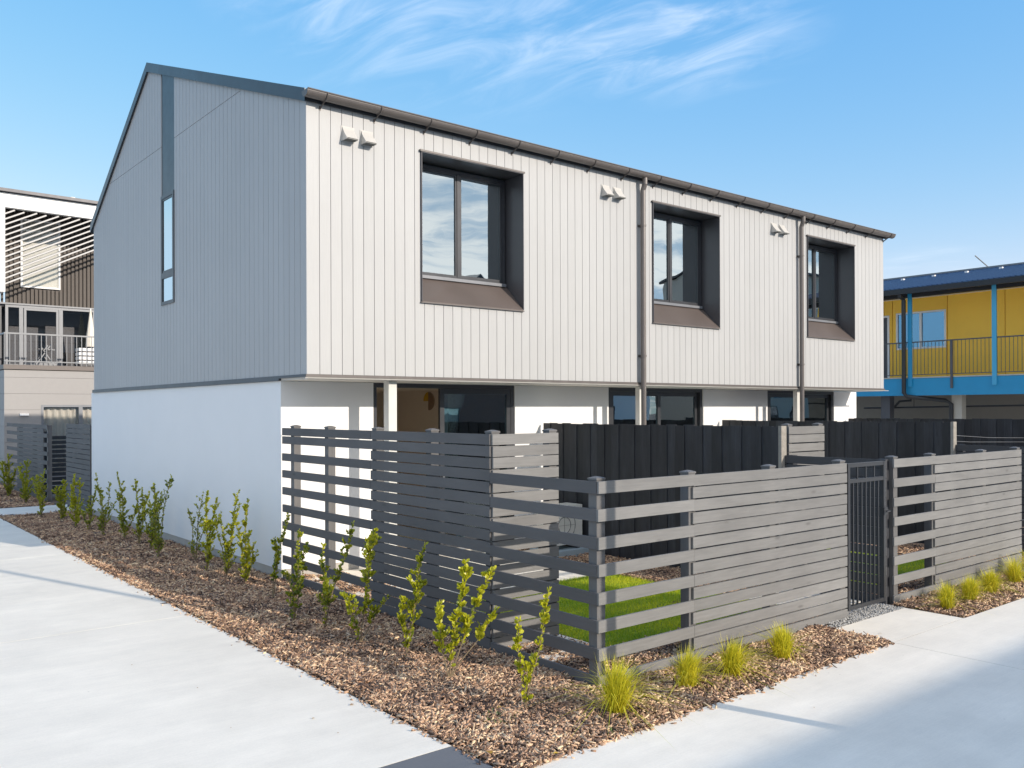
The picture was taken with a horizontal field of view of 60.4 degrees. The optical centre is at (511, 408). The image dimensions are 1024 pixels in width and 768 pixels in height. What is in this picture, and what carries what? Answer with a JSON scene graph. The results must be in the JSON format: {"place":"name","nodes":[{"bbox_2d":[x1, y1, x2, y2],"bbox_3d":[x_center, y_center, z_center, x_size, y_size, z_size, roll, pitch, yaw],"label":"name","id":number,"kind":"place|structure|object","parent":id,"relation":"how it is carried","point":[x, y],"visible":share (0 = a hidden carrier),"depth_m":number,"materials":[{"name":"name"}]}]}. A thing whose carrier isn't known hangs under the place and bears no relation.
{"place":"outdoors","nodes":[
{"label":"outdoors","id":0,"kind":"place"},
{"bbox_2d":[0,503,86,514],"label":"side path","id":1,"kind":"structure","parent":0,"point":[28,510],"depth_m":18.84,"materials":[{"name":"concrete"}]},
{"bbox_2d":[66,424,92,512],"bbox_3d":[-9.151,1.277,18.644,0.112,1.880,2.024,0,0,-39],"label":"slat fence","id":2,"kind":"object","parent":1,"relation":"on","point":[71,441],"visible":0.84,"depth_m":18.43,"materials":[{"name":"grey wood"}]},
{"bbox_2d":[0,518,450,767],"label":"driveway","id":3,"kind":"structure","parent":0,"point":[77,688],"depth_m":6.55,"materials":[{"name":"concrete"}]},
{"bbox_2d":[0,0,1023,301],"label":"sky","id":4,"kind":"structure","parent":0,"point":[903,118],"materials":[{"name":"blue"}]},
{"bbox_2d":[28,485,1022,627],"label":"ground","id":5,"kind":"structure","parent":0,"point":[53,495],"depth_m":21.33,"materials":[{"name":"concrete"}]},
{"bbox_2d":[0,482,65,508],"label":"bed","id":6,"kind":"object","parent":5,"relation":"on","point":[54,501],"visible":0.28,"depth_m":20.66,"materials":[{"name":"brown wood"}]},
{"bbox_2d":[0,453,16,495],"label":"shrub","id":7,"kind":"object","parent":6,"relation":"on","point":[8,487],"visible":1,"depth_m":21.53,"materials":[{"name":"green plant"}]},
{"bbox_2d":[17,459,34,502],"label":"shrub","id":8,"kind":"object","parent":6,"relation":"on","point":[25,492],"visible":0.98,"depth_m":20.06,"materials":[{"name":"green plant"}]},
{"bbox_2d":[7,423,51,501],"bbox_3d":[-12.279,1.313,22.300,0.116,1.842,4.902,0,0,-39],"label":"slat fence","id":9,"kind":"object","parent":6,"relation":"on","point":[22,441],"visible":0.77,"depth_m":21.60,"materials":[{"name":"grey wood"}]},
{"bbox_2d":[44,431,89,496],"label":"slat gate","id":10,"kind":"structure","parent":6,"relation":"on","point":[58,460],"depth_m":21.34,"materials":[{"name":"grey wood"}]},
{"bbox_2d":[0,187,131,484],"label":"neighbour building","id":11,"kind":"structure","parent":5,"relation":"on","point":[47,264],"depth_m":27.17,"materials":[{"name":"white paint"}]},
{"bbox_2d":[20,219,60,289],"bbox_3d":[-14.867,-4.843,27.732,1.125,2.139,0.067,0,0,-39],"label":"window","id":12,"kind":"structure","parent":11,"relation":"in","point":[49,278],"depth_m":27.74,"materials":[{"name":"white paint"}]},
{"bbox_2d":[33,344,55,365],"bbox_3d":[-14.441,-1.621,27.115,0.591,0.695,0.473,0,0,-39],"label":"folding chair","id":13,"kind":"object","parent":11,"relation":"on","point":[44,350],"visible":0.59,"depth_m":27.08,"materials":[{"name":"grey metal"}]},
{"bbox_2d":[0,304,93,365],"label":"balcony door","id":14,"kind":"structure","parent":11,"relation":"in","point":[13,318],"depth_m":28.41,"materials":[{"name":"glass"}]},
{"bbox_2d":[41,405,91,477],"bbox_3d":[-13.242,0.999,27.135,2.351,2.206,0.223,0,0,-39],"label":"window","id":15,"kind":"structure","parent":11,"relation":"in","point":[58,418],"depth_m":26.82,"materials":[{"name":"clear glass"}]},
{"bbox_2d":[75,348,93,366],"bbox_3d":[-13.173,-1.580,27.651,0.914,0.579,0.446,0,0,-39],"label":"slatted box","id":16,"kind":"object","parent":11,"relation":"on","point":[84,355],"visible":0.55,"depth_m":27.34,"materials":[{"name":"white paint"}]},
{"bbox_2d":[86,309,93,347],"bbox_3d":[-13.480,-2.235,28.129,0.285,1.905,0.281,0,0,-39],"label":"closed parasol","id":17,"kind":"object","parent":11,"relation":"on","point":[90,329],"visible":0.66,"depth_m":28.05,"materials":[{"name":"beige fabric"}]},
{"bbox_2d":[381,746,491,767],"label":"charcoal strip","id":18,"kind":"object","parent":5,"relation":"on","point":[450,757],"visible":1,"depth_m":5.26,"materials":[{"name":"concrete"}]},
{"bbox_2d":[90,62,895,577],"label":"townhouse","id":19,"kind":"structure","parent":5,"relation":"on","point":[270,260],"depth_m":12.97,"materials":[{"name":"white paint"}]},
{"bbox_2d":[161,190,174,305],"bbox_3d":[-5.532,-2.564,14.145,0.035,1.780,0.620,0,0,-39],"label":"narrow window","id":20,"kind":"structure","parent":19,"relation":"in","point":[167,200],"depth_m":14.16,"materials":[{"name":"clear glass"}]},
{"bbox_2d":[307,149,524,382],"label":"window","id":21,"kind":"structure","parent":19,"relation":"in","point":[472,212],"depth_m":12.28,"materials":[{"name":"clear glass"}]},
{"bbox_2d":[423,392,434,409],"bbox_3d":[-1.464,-0.126,15.467,0.026,0.320,0.320,0,0,-39],"label":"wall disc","id":22,"kind":"object","parent":19,"relation":"attached to","point":[428,400],"depth_m":15.45,"materials":[{"name":"brown paint"}]},
{"bbox_2d":[373,383,513,556],"bbox_3d":[-0.942,0.847,12.608,2.454,2.380,0.155,0,0,-39],"label":"sliding door","id":23,"kind":"structure","parent":19,"relation":"in","point":[469,409],"depth_m":12.87,"materials":[{"name":"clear glass"}]},
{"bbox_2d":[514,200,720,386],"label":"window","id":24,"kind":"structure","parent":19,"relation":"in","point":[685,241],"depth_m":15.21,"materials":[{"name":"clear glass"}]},
{"bbox_2d":[609,387,701,425],"bbox_3d":[2.529,0.841,15.456,2.474,2.380,0.155,0,0,-39],"label":"sliding door","id":25,"kind":"structure","parent":19,"relation":"in","point":[664,406],"depth_m":15.49,"materials":[{"name":"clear glass"}]},
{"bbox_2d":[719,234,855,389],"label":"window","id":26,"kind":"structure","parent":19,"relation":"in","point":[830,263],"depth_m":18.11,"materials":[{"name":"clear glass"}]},
{"bbox_2d":[767,390,832,420],"bbox_3d":[5.984,0.834,18.292,2.434,2.380,0.155,0,0,-39],"label":"sliding door","id":27,"kind":"structure","parent":19,"relation":"in","point":[817,407],"depth_m":18.49,"materials":[{"name":"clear glass"}]},
{"bbox_2d":[0,485,1023,767],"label":"bark mulch","id":28,"kind":"object","parent":5,"relation":"on","point":[340,661],"visible":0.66,"depth_m":7.44,"materials":[{"name":"brown wood"}]},
{"bbox_2d":[30,468,47,515],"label":"shrub","id":29,"kind":"object","parent":28,"relation":"on","point":[39,490],"visible":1,"depth_m":17.48,"materials":[{"name":"green plant"}]},
{"bbox_2d":[51,479,68,519],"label":"shrub","id":30,"kind":"object","parent":28,"relation":"on","point":[60,504],"visible":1,"depth_m":16.91,"materials":[{"name":"green plant"}]},
{"bbox_2d":[66,474,83,526],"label":"shrub","id":31,"kind":"object","parent":28,"relation":"on","point":[74,508],"visible":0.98,"depth_m":15.78,"materials":[{"name":"green plant"}]},
{"bbox_2d":[76,490,97,529],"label":"shrub","id":32,"kind":"object","parent":28,"relation":"on","point":[88,510],"visible":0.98,"depth_m":15.38,"materials":[{"name":"green plant"}]},
{"bbox_2d":[94,473,116,534],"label":"shrub","id":33,"kind":"object","parent":28,"relation":"on","point":[102,524],"visible":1,"depth_m":14.79,"materials":[{"name":"green plant"}]},
{"bbox_2d":[114,471,137,539],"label":"shrub","id":34,"kind":"object","parent":28,"relation":"on","point":[122,518],"visible":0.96,"depth_m":14.30,"materials":[{"name":"green plant"}]},
{"bbox_2d":[131,479,149,542],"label":"shrub","id":35,"kind":"object","parent":28,"relation":"on","point":[141,515],"visible":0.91,"depth_m":13.80,"materials":[{"name":"green plant"}]},
{"bbox_2d":[142,482,159,549],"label":"shrub","id":36,"kind":"object","parent":28,"relation":"on","point":[147,530],"visible":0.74,"depth_m":13.24,"materials":[{"name":"green plant"}]},
{"bbox_2d":[147,474,173,557],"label":"shrub","id":37,"kind":"object","parent":28,"relation":"on","point":[156,535],"visible":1,"depth_m":12.43,"materials":[{"name":"green plant"}]},
{"bbox_2d":[187,492,207,560],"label":"shrub","id":38,"kind":"object","parent":28,"relation":"on","point":[194,532],"visible":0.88,"depth_m":12.27,"materials":[{"name":"green plant"}]},
{"bbox_2d":[199,490,219,570],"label":"shrub","id":39,"kind":"object","parent":28,"relation":"on","point":[205,525],"visible":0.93,"depth_m":11.40,"materials":[{"name":"green plant"}]},
{"bbox_2d":[211,489,241,574],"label":"shrub","id":40,"kind":"object","parent":28,"relation":"on","point":[227,547],"visible":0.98,"depth_m":11.13,"materials":[{"name":"green plant"}]},
{"bbox_2d":[233,498,258,581],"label":"shrub","id":41,"kind":"object","parent":28,"relation":"on","point":[245,549],"visible":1,"depth_m":10.69,"materials":[{"name":"green plant"}]},
{"bbox_2d":[270,512,290,597],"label":"shrub","id":42,"kind":"object","parent":28,"relation":"on","point":[277,558],"visible":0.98,"depth_m":9.80,"materials":[{"name":"green plant"}]},
{"bbox_2d":[281,529,309,620],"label":"shrub","id":43,"kind":"object","parent":28,"relation":"on","point":[297,587],"visible":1,"depth_m":8.77,"materials":[{"name":"green plant"}]},
{"bbox_2d":[316,520,354,625],"bbox_3d":[-1.700,1.618,8.523,0.378,1.030,0.267,0,0,-17],"label":"shrub","id":44,"kind":"object","parent":28,"relation":"on","point":[327,589],"visible":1,"depth_m":8.54,"materials":[{"name":"green plant"}]},
{"bbox_2d":[339,528,390,641],"bbox_3d":[-1.338,1.617,7.973,0.432,1.030,0.264,0,0,-39],"label":"shrub","id":45,"kind":"object","parent":28,"relation":"on","point":[369,557],"visible":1,"depth_m":7.96,"materials":[{"name":"green plant"}]},
{"bbox_2d":[397,542,428,652],"bbox_3d":[-0.856,1.645,7.555,0.329,0.967,0.190,0,0,-39],"label":"shrub","id":46,"kind":"object","parent":28,"relation":"on","point":[411,603],"visible":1,"depth_m":7.54,"materials":[{"name":"green plant"}]},
{"bbox_2d":[282,425,605,685],"bbox_3d":[-1.055,1.182,8.783,0.119,1.976,5.482,0,0,-39],"label":"slat fence","id":47,"kind":"object","parent":28,"relation":"on","point":[432,481],"visible":0.88,"depth_m":8.21,"materials":[{"name":"grey wood"}]},
{"bbox_2d":[432,558,499,678],"bbox_3d":[-0.352,1.659,6.937,0.576,0.936,0.223,0,0,-29],"label":"shrub","id":48,"kind":"object","parent":28,"relation":"on","point":[465,573],"visible":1,"depth_m":6.91,"materials":[{"name":"green plant"}]},
{"bbox_2d":[483,707,523,722],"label":"weed","id":49,"kind":"object","parent":28,"relation":"on","point":[497,714],"visible":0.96,"depth_m":5.98,"materials":[{"name":"green plant"}]},
{"bbox_2d":[511,586,551,705],"bbox_3d":[0.144,1.697,6.236,0.300,0.851,0.196,0,0,-4],"label":"shrub","id":50,"kind":"object","parent":28,"relation":"on","point":[528,667],"visible":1,"depth_m":6.24,"materials":[{"name":"green plant"}]},
{"bbox_2d":[528,651,714,749],"bbox_3d":[0.723,1.889,5.990,1.484,0.440,1.426,0,0,-9],"label":"tussock","id":51,"kind":"object","parent":28,"relation":"in","point":[616,689],"visible":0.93,"depth_m":6.04,"materials":[{"name":"green plant"}]},
{"bbox_2d":[646,643,732,698],"bbox_3d":[1.303,1.927,6.538,0.959,0.362,0.763,0,0,-39],"label":"tussock","id":52,"kind":"object","parent":28,"relation":"on","point":[688,673],"visible":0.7,"depth_m":6.58,"materials":[{"name":"green plant"}]},
{"bbox_2d":[700,634,790,696],"bbox_3d":[1.760,1.929,6.942,0.957,0.357,1.244,0,0,9],"label":"tussock","id":53,"kind":"object","parent":28,"relation":"on","point":[732,657],"visible":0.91,"depth_m":6.89,"materials":[{"name":"green plant"}]},
{"bbox_2d":[749,621,823,664],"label":"tussock","id":54,"kind":"object","parent":28,"relation":"on","point":[782,642],"visible":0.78,"depth_m":7.33,"materials":[{"name":"green plant"}]},
{"bbox_2d":[634,575,1006,693],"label":"leaf litter","id":55,"kind":"object","parent":28,"relation":"on","point":[722,658],"visible":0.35,"depth_m":7.07,"materials":[{"name":"brown plant"}]},
{"bbox_2d":[897,579,981,611],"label":"tussock","id":56,"kind":"object","parent":28,"relation":"on","point":[946,596],"visible":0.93,"depth_m":9.18,"materials":[{"name":"green plant"}]},
{"bbox_2d":[949,566,1018,593],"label":"tussock","id":57,"kind":"object","parent":28,"relation":"on","point":[992,582],"visible":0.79,"depth_m":9.95,"materials":[{"name":"green plant"}]},
{"bbox_2d":[979,553,1023,582],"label":"tussock","id":58,"kind":"object","parent":28,"relation":"on","point":[1015,571],"visible":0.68,"depth_m":10.52,"materials":[{"name":"green plant"}]},
{"bbox_2d":[996,550,1023,572],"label":"tussock","id":59,"kind":"object","parent":28,"relation":"on","point":[1018,560],"visible":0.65,"depth_m":11.05,"materials":[{"name":"green plant"}]},
{"bbox_2d":[380,617,964,767],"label":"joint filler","id":60,"kind":"object","parent":5,"relation":"on","point":[450,746],"visible":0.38,"depth_m":5.40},
{"bbox_2d":[444,548,945,646],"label":"lawn","id":61,"kind":"structure","parent":5,"relation":"on","point":[621,603],"depth_m":9.33,"materials":[{"name":"green plant"}]},
{"bbox_2d":[596,459,847,688],"bbox_3d":[1.976,1.338,7.774,3.524,1.641,0.117,0,0,-39],"label":"slat fence","id":62,"kind":"object","parent":5,"relation":"on","point":[768,510],"visible":0.91,"depth_m":7.69,"materials":[{"name":"grey wood"}]},
{"bbox_2d":[845,461,890,610],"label":"metal gate","id":63,"kind":"structure","parent":62,"relation":"attached to","point":[884,510],"depth_m":9.11,"materials":[{"name":"black metal"}]},
{"bbox_2d":[631,635,886,714],"bbox_3d":[2.037,2.115,7.307,2.915,0.048,0.840,0,0,-39],"label":"front bed","id":64,"kind":"object","parent":5,"relation":"on","point":[757,673],"visible":0.13,"depth_m":6.99,"materials":[{"name":"brown wood"}]},
{"bbox_2d":[829,604,898,623],"bbox_3d":[3.655,2.133,9.153,0.900,0.044,0.440,0,0,-39],"label":"gravel strip","id":65,"kind":"object","parent":5,"relation":"on","point":[867,614],"visible":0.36,"depth_m":9.09,"materials":[{"name":"grey gravel"}]},
{"bbox_2d":[885,447,1021,603],"bbox_3d":[5.377,1.331,10.565,3.384,1.641,0.117,0,0,-39],"label":"slat fence","id":66,"kind":"object","parent":5,"relation":"on","point":[982,543],"visible":0.92,"depth_m":10.41,"materials":[{"name":"grey wood"}]},
{"bbox_2d":[893,576,1023,617],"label":"front bed","id":67,"kind":"object","parent":5,"relation":"on","point":[962,610],"visible":0.12,"depth_m":9.31,"materials":[{"name":"brown wood"}]},
{"bbox_2d":[951,573,1009,605],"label":"tussock","id":68,"kind":"object","parent":67,"relation":"in","point":[971,589],"visible":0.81,"depth_m":9.53,"materials":[{"name":"plant"}]},
{"bbox_2d":[305,552,860,661],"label":"patio","id":69,"kind":"structure","parent":0,"point":[562,574],"depth_m":10.56,"materials":[{"name":"concrete"}]},
{"bbox_2d":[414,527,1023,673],"bbox_3d":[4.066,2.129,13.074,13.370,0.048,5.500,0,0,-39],"label":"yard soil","id":70,"kind":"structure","parent":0,"point":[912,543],"depth_m":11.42,"materials":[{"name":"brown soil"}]},
{"bbox_2d":[491,429,558,646],"bbox_3d":[0.098,1.177,7.926,0.774,1.976,0.117,0,0,-39],"label":"slat screen","id":71,"kind":"object","parent":70,"relation":"on","point":[548,451],"visible":0.73,"depth_m":7.88,"materials":[{"name":"grey wood"}]},
{"bbox_2d":[530,502,588,557],"bbox_3d":[0.694,1.767,12.752,0.710,0.730,0.520,0,0,-39],"label":"heat pump","id":72,"kind":"object","parent":70,"relation":"on","point":[570,525],"visible":0.41,"depth_m":12.69,"materials":[{"name":"grey metal"}]},
{"bbox_2d":[543,423,889,604],"bbox_3d":[2.290,1.189,11.559,0.173,1.951,5.473,0,0,-39],"label":"paling fence","id":73,"kind":"object","parent":70,"relation":"on","point":[609,452],"visible":0.39,"depth_m":11.67,"materials":[{"name":"black wood"}]},
{"bbox_2d":[781,423,824,554],"bbox_3d":[3.568,1.170,10.775,0.774,1.976,0.116,0,0,-39],"label":"slat screen","id":74,"kind":"object","parent":70,"relation":"on","point":[814,434],"visible":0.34,"depth_m":10.72,"materials":[{"name":"grey wood"}]},
{"bbox_2d":[722,420,1023,554],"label":"paling fence","id":75,"kind":"object","parent":70,"relation":"on","point":[865,440],"visible":0.3,"depth_m":13.80,"materials":[{"name":"black wood"}]},
{"bbox_2d":[957,435,999,441],"bbox_3d":[8.122,0.507,14.922,4.330,0.254,0.400,0,0,-39],"label":"clothesline","id":76,"kind":"object","parent":75,"relation":"attached to","point":[974,436],"visible":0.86,"depth_m":14.51,"materials":[{"name":"grey metal"}]},
{"bbox_2d":[848,418,1023,512],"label":"paling fence","id":77,"kind":"object","parent":70,"relation":"on","point":[1009,432],"visible":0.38,"depth_m":17.08,"materials":[{"name":"black wood"}]},
{"bbox_2d":[528,598,1023,767],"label":"path","id":78,"kind":"structure","parent":0,"point":[903,701],"depth_m":6.03,"materials":[{"name":"concrete"}]},
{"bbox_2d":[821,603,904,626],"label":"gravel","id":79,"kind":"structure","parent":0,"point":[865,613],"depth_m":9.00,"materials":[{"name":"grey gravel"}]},
{"bbox_2d":[856,262,1023,418],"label":"yellow building","id":80,"kind":"structure","parent":0,"point":[954,344],"depth_m":29.15,"materials":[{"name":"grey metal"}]},
{"bbox_2d":[896,309,945,349],"bbox_3d":[14.188,-2.710,30.512,0.080,1.300,1.740,0,0,-39],"label":"window","id":81,"kind":"structure","parent":80,"relation":"in","point":[930,325],"depth_m":30.37,"materials":[{"name":"blue glass"}]}
]}

